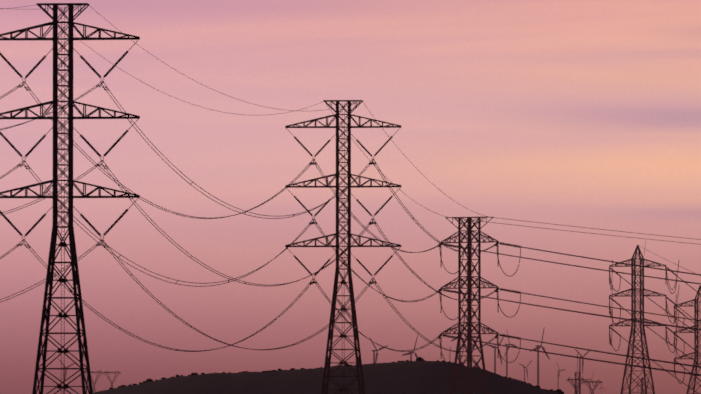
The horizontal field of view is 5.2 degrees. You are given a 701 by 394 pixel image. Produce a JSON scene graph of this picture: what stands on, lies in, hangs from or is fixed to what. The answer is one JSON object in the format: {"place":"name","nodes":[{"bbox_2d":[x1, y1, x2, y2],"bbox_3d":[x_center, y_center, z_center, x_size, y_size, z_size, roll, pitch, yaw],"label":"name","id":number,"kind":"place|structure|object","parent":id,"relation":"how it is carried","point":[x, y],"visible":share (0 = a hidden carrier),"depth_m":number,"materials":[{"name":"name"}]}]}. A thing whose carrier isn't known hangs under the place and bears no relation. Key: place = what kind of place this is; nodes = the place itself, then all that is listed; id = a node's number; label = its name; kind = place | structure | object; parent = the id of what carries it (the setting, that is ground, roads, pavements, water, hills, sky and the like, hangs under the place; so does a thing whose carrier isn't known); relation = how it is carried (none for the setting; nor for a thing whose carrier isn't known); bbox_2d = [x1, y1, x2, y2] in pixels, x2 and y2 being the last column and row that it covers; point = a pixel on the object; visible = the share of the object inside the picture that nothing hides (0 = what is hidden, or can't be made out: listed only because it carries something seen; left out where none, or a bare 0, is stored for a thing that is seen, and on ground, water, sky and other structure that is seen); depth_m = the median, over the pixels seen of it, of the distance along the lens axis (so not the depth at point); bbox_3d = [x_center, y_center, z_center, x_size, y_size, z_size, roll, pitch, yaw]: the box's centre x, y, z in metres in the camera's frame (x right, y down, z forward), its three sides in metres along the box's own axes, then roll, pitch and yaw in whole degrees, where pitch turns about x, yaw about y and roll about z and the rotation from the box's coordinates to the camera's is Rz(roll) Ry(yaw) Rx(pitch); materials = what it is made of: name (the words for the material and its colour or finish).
{"place":"outdoors","nodes":[
{"label":"outdoors","id":0,"kind":"place"},
{"bbox_2d":[93,361,558,393],"bbox_3d":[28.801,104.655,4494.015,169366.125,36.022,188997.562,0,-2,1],"label":"terrain","id":1,"kind":"structure","parent":0,"point":[420,377],"depth_m":5309.87,"materials":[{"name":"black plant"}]},
{"bbox_2d":[59,359,74,393],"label":"wind turbine","id":2,"kind":"object","parent":1,"relation":"on","point":[65,371],"visible":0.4,"depth_m":11732.23,"materials":[{"name":"grey paint"}]},
{"bbox_2d":[0,3,139,393],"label":"pylon","id":3,"kind":"object","parent":1,"relation":"on","point":[79,315],"visible":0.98,"depth_m":984.36,"materials":[{"name":"metal"}]},
{"bbox_2d":[0,4,700,393],"bbox_3d":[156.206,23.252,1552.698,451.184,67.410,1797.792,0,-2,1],"label":"conductors","id":4,"kind":"object","parent":3,"relation":"on","point":[350,246],"visible":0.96,"depth_m":1317.94,"materials":[{"name":"grey"}]},
{"bbox_2d":[85,370,103,392],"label":"pylon","id":5,"kind":"object","parent":1,"relation":"on","point":[93,383],"visible":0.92,"depth_m":12000.29,"materials":[{"name":"grey metal"}]},
{"bbox_2d":[104,370,120,387],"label":"pylon","id":6,"kind":"object","parent":1,"relation":"on","point":[107,372],"visible":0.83,"depth_m":12600.23,"materials":[{"name":"grey metal"}]},
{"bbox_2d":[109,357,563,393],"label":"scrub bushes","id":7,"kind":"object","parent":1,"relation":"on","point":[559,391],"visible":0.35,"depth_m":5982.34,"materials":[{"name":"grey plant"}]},
{"bbox_2d":[285,100,400,393],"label":"pylon","id":8,"kind":"object","parent":1,"relation":"on","point":[361,387],"visible":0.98,"depth_m":1305.00,"materials":[{"name":"metal"}]},
{"bbox_2d":[369,337,387,362],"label":"wind turbine","id":9,"kind":"object","parent":1,"relation":"on","point":[374,360],"visible":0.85,"depth_m":9020.90,"materials":[{"name":"grey paint"}]},
{"bbox_2d":[402,335,417,359],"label":"wind turbine","id":10,"kind":"object","parent":1,"relation":"on","point":[411,353],"visible":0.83,"depth_m":9381.51,"materials":[{"name":"grey paint"}]},
{"bbox_2d":[451,316,472,363],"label":"wind turbine","id":11,"kind":"object","parent":1,"relation":"on","point":[465,335],"visible":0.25,"depth_m":7949.19,"materials":[{"name":"grey paint"}]},
{"bbox_2d":[438,217,520,393],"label":"pylon","id":12,"kind":"object","parent":1,"relation":"on","point":[469,323],"visible":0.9,"depth_m":1703.02,"materials":[{"name":"metal"}]},
{"bbox_2d":[487,334,504,372],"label":"wind turbine","id":13,"kind":"object","parent":1,"relation":"on","point":[494,347],"visible":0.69,"depth_m":9380.67,"materials":[{"name":"grey paint"}]},
{"bbox_2d":[504,332,517,377],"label":"wind turbine","id":14,"kind":"object","parent":1,"relation":"on","point":[507,349],"visible":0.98,"depth_m":10659.91,"materials":[{"name":"grey paint"}]},
{"bbox_2d":[519,360,531,381],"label":"wind turbine","id":15,"kind":"object","parent":1,"relation":"on","point":[524,367],"visible":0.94,"depth_m":13796.61,"materials":[{"name":"grey paint"}]},
{"bbox_2d":[530,327,549,385],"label":"wind turbine","id":16,"kind":"object","parent":1,"relation":"on","point":[538,347],"visible":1,"depth_m":8684.70,"materials":[{"name":"grey paint"}]},
{"bbox_2d":[557,364,565,388],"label":"wind turbine","id":17,"kind":"object","parent":1,"relation":"on","point":[559,375],"visible":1,"depth_m":15636.14,"materials":[{"name":"grey paint"}]},
{"bbox_2d":[567,377,585,393],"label":"pylon","id":18,"kind":"object","parent":1,"relation":"on","point":[568,379],"visible":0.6,"depth_m":10994.87,"materials":[{"name":"grey metal"}]},
{"bbox_2d":[575,353,579,392],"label":"radio mast","id":19,"kind":"object","parent":1,"relation":"on","point":[576,382],"visible":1,"depth_m":2596.10,"materials":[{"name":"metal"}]},
{"bbox_2d":[575,349,590,393],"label":"wind turbine","id":20,"kind":"object","parent":1,"relation":"on","point":[580,367],"visible":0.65,"depth_m":10195.24,"materials":[{"name":"grey paint"}]},
{"bbox_2d":[583,380,602,393],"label":"pylon","id":21,"kind":"object","parent":1,"relation":"on","point":[592,382],"visible":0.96,"depth_m":11493.40,"materials":[{"name":"grey metal"}]},
{"bbox_2d":[637,377,647,393],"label":"pylon","id":22,"kind":"object","parent":1,"relation":"on","point":[641,384],"visible":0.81,"depth_m":10993.02,"materials":[{"name":"grey metal"}]},
{"bbox_2d":[609,245,678,393],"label":"pylon","id":23,"kind":"object","parent":1,"relation":"on","point":[632,289],"visible":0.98,"depth_m":1895.77,"materials":[{"name":"metal"}]},
{"bbox_2d":[674,285,700,393],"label":"pylon","id":24,"kind":"object","parent":1,"relation":"on","point":[695,353],"visible":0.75,"depth_m":2066.53,"materials":[{"name":"metal"}]},
{"bbox_2d":[0,0,700,393],"label":"sky","id":25,"kind":"structure","parent":0,"point":[578,113],"materials":[{"name":"pink"}]}
]}

